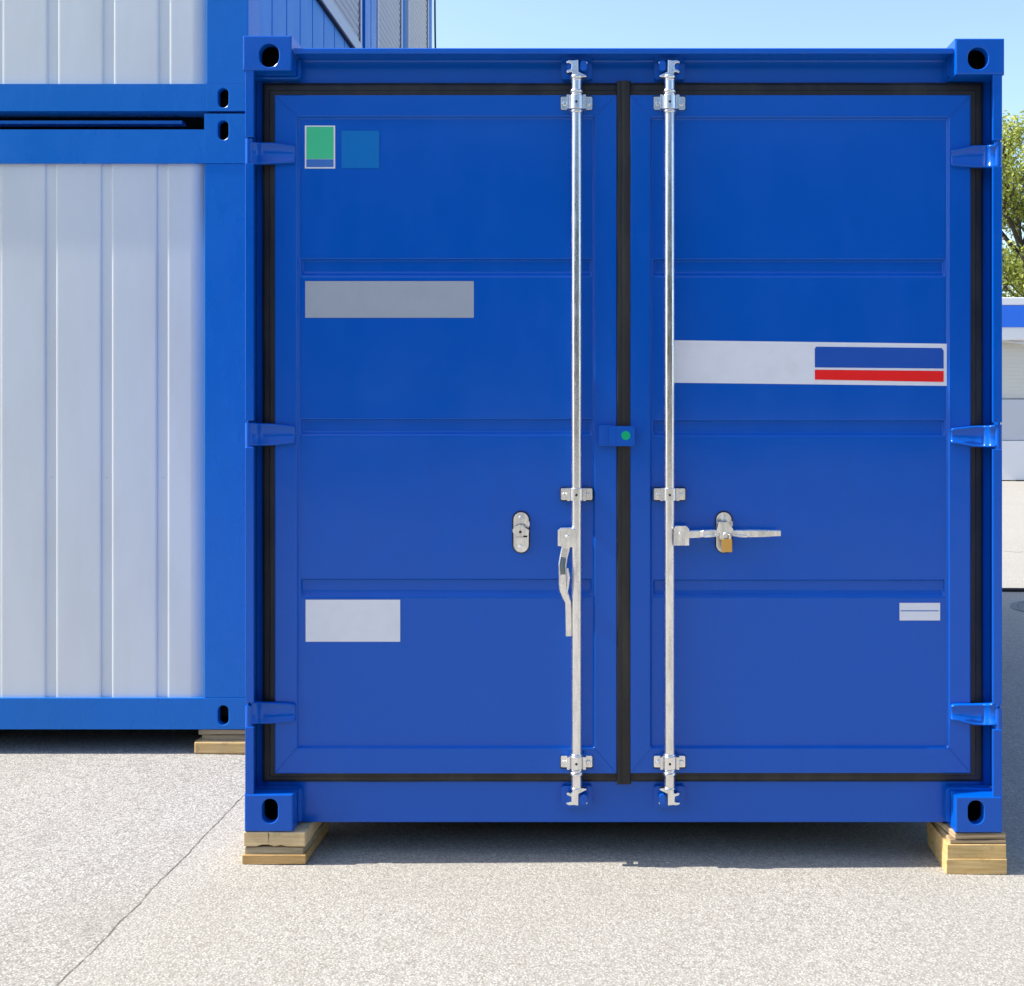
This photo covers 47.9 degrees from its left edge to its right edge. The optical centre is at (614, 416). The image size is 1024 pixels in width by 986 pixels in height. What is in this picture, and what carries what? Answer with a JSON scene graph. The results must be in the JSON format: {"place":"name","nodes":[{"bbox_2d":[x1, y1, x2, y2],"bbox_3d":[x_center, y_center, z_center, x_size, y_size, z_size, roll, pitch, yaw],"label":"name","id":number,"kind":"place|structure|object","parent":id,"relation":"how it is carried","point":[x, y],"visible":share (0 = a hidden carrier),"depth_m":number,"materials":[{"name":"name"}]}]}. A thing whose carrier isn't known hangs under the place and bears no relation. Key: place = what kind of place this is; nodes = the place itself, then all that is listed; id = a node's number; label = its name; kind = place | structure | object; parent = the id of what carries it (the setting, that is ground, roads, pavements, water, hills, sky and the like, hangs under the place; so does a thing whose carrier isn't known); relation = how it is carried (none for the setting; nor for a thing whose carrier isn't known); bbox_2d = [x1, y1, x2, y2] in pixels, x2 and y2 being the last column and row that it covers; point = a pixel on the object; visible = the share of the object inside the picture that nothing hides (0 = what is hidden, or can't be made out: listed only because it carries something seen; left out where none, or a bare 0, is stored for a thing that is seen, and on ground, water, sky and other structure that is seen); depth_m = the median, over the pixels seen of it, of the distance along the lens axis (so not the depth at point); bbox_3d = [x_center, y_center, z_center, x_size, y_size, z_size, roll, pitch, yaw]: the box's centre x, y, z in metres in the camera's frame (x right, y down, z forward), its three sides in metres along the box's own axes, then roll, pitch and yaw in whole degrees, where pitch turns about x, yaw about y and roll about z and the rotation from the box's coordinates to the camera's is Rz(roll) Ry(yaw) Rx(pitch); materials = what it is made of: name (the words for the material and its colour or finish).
{"place":"outdoors","nodes":[
{"label":"outdoors","id":0,"kind":"place"},
{"bbox_2d":[0,480,1023,985],"bbox_3d":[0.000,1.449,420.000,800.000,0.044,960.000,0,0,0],"label":"ground","id":1,"kind":"structure","parent":0,"point":[122,852],"depth_m":3.48,"materials":[{"name":"concrete"}]},
{"bbox_2d":[242,822,328,863],"bbox_3d":[-1.092,1.420,3.820,0.205,0.031,0.302,0,0,0],"label":"wood board","id":2,"kind":"object","parent":1,"relation":"on","point":[277,858],"visible":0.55,"depth_m":3.67,"materials":[{"name":"brown wood"}]},
{"bbox_2d":[245,822,326,853],"bbox_3d":[-1.087,1.394,3.806,0.201,0.025,0.262,0,0,0],"label":"wood board","id":3,"kind":"object","parent":2,"relation":"on","point":[269,849],"visible":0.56,"depth_m":3.68,"materials":[{"name":"brown wood"}]},
{"bbox_2d":[244,822,321,846],"bbox_3d":[-1.091,1.356,3.821,0.198,0.048,0.303,0,0,0],"label":"wood block","id":4,"kind":"object","parent":3,"relation":"on","point":[301,834],"depth_m":3.67,"materials":[{"name":"brown wood"}]},
{"bbox_2d":[243,36,1003,831],"bbox_3d":[0.030,0.055,6.697,2.444,2.557,6.062,0,0,0],"label":"shipping container","id":5,"kind":"object","parent":4,"relation":"on","point":[565,368],"visible":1,"depth_m":3.74,"materials":[{"name":"blue metal"}]},
{"bbox_2d":[245,81,634,783],"bbox_3d":[-0.562,0.050,3.718,1.255,2.292,0.083,0,0,0],"label":"door","id":6,"kind":"structure","parent":5,"relation":"in","point":[413,434],"depth_m":3.74,"materials":[{"name":"blue paint"}]},
{"bbox_2d":[721,532,731,551],"bbox_3d":[0.360,0.400,3.666,0.033,0.064,0.016,0,0,0],"label":"padlock","id":7,"kind":"object","parent":5,"relation":"hanging from","point":[726,545],"visible":1,"depth_m":3.66,"materials":[{"name":"gold metal"}]},
{"bbox_2d":[630,83,1001,780],"bbox_3d":[0.638,0.049,3.712,1.221,2.291,0.093,0,0,0],"label":"door","id":8,"kind":"structure","parent":5,"relation":"in","point":[829,236],"depth_m":3.74,"materials":[{"name":"blue paint"}]},
{"bbox_2d":[928,833,1006,873],"bbox_3d":[1.166,1.442,3.798,0.205,0.050,0.262,0,0,0],"label":"wood block","id":9,"kind":"object","parent":1,"relation":"on","point":[971,866],"depth_m":3.67,"materials":[{"name":"yellow wood"}]},
{"bbox_2d":[927,822,1005,858],"bbox_3d":[1.162,1.394,3.790,0.189,0.046,0.242,0,0,0],"label":"wood block","id":10,"kind":"object","parent":9,"relation":"on","point":[964,850],"depth_m":3.67,"materials":[{"name":"yellow wood"}]},
{"bbox_2d":[933,822,1005,843],"bbox_3d":[1.167,1.363,3.772,0.181,0.015,0.202,0,0,0],"label":"plywood board","id":11,"kind":"object","parent":10,"relation":"on","point":[949,838],"visible":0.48,"depth_m":3.67,"materials":[{"name":"beige wood"}]},
{"bbox_2d":[936,822,1005,838],"bbox_3d":[1.165,1.345,3.752,0.184,0.019,0.161,0,0,0],"label":"plywood board","id":12,"kind":"object","parent":11,"relation":"on","point":[945,826],"visible":0.49,"depth_m":3.67,"materials":[{"name":"beige wood"}]},
{"bbox_2d":[1000,110,1023,296],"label":"broadleaf tree","id":13,"kind":"object","parent":1,"relation":"on","point":[1013,198],"visible":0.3,"depth_m":33.00,"materials":[{"name":"green plant"}]},
{"bbox_2d":[1002,186,1023,296],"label":"broadleaf tree","id":14,"kind":"object","parent":1,"relation":"on","point":[1014,242],"visible":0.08,"depth_m":34.61,"materials":[{"name":"green plant"}]},
{"bbox_2d":[1002,588,1023,591],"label":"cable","id":15,"kind":"object","parent":1,"relation":"on","point":[1012,589],"visible":0.2,"depth_m":9.63,"materials":[{"name":"black rubber"}]},
{"bbox_2d":[1010,601,1023,611],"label":"manhole cover","id":16,"kind":"object","parent":1,"relation":"on","point":[1018,605],"visible":0.94,"depth_m":8.88,"materials":[{"name":"grey metal"}]},
{"bbox_3d":[-1.654,1.438,5.006,0.220,0.010,0.301,0,0,0],"label":"wood board","id":17,"kind":"object","parent":1,"relation":"on","visible":0},
{"bbox_2d":[194,737,244,753],"bbox_3d":[-1.655,1.401,4.994,0.250,0.054,0.301,0,0,0],"label":"wood block","id":18,"kind":"object","parent":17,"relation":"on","point":[201,746],"depth_m":4.84,"materials":[{"name":"yellow wood"}]},
{"bbox_2d":[202,734,244,739],"bbox_3d":[-1.644,1.365,5.016,0.219,0.028,0.303,0,0,0],"label":"wood board","id":19,"kind":"object","parent":18,"relation":"on","point":[224,737],"visible":0.32,"depth_m":4.87,"materials":[{"name":"brown wood"}]},
{"bbox_2d":[199,729,244,734],"bbox_3d":[-1.648,1.337,5.006,0.234,0.022,0.302,0,0,0],"label":"wood board","id":20,"kind":"object","parent":19,"relation":"on","point":[219,731],"visible":0.27,"depth_m":4.86,"materials":[{"name":"brown wood"}]},
{"bbox_2d":[0,114,246,728],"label":"site cabin","id":21,"kind":"object","parent":20,"relation":"on","point":[123,421],"visible":0.72,"depth_m":4.86,"materials":[{"name":"white metal"}]},
{"bbox_2d":[0,0,370,128],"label":"site cabin","id":22,"kind":"object","parent":21,"relation":"on","point":[121,60],"visible":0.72,"depth_m":4.86,"materials":[{"name":"metal"}]},
{"bbox_2d":[321,0,361,47],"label":"window","id":23,"kind":"structure","parent":22,"relation":"in","point":[347,14],"depth_m":6.71,"materials":[{"name":"grey"}]},
{"bbox_2d":[432,0,1023,296],"label":"sky","id":24,"kind":"structure","parent":0,"point":[459,23],"materials":[{"name":"blue"}]},
{"bbox_2d":[1000,297,1023,480],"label":"kiosk","id":25,"kind":"object","parent":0,"point":[1012,422],"visible":0.09,"depth_m":26.30,"materials":[{"name":"white metal"}]},
{"bbox_3d":[-4.579,0.019,8.513,6.058,2.606,2.438,0,0,0],"label":"site cabin","id":26,"kind":"object","parent":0,"visible":0},
{"bbox_2d":[371,0,431,47],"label":"site cabin","id":27,"kind":"object","parent":26,"relation":"on","point":[401,23],"visible":0.16,"depth_m":8.32,"materials":[{"name":"blue metal"}]},
{"bbox_2d":[376,0,402,47],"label":"window","id":28,"kind":"structure","parent":27,"relation":"in","point":[389,13],"depth_m":7.92,"materials":[{"name":"grey glass"}]},
{"bbox_2d":[405,0,428,47],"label":"window","id":29,"kind":"structure","parent":27,"relation":"in","point":[416,11],"depth_m":9.03,"materials":[{"name":"grey glass"}]},
{"bbox_2d":[434,0,435,47],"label":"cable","id":30,"kind":"object","parent":27,"relation":"hanging from","point":[434,23],"visible":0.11,"depth_m":9.75,"materials":[{"name":"rubber"}]}
]}

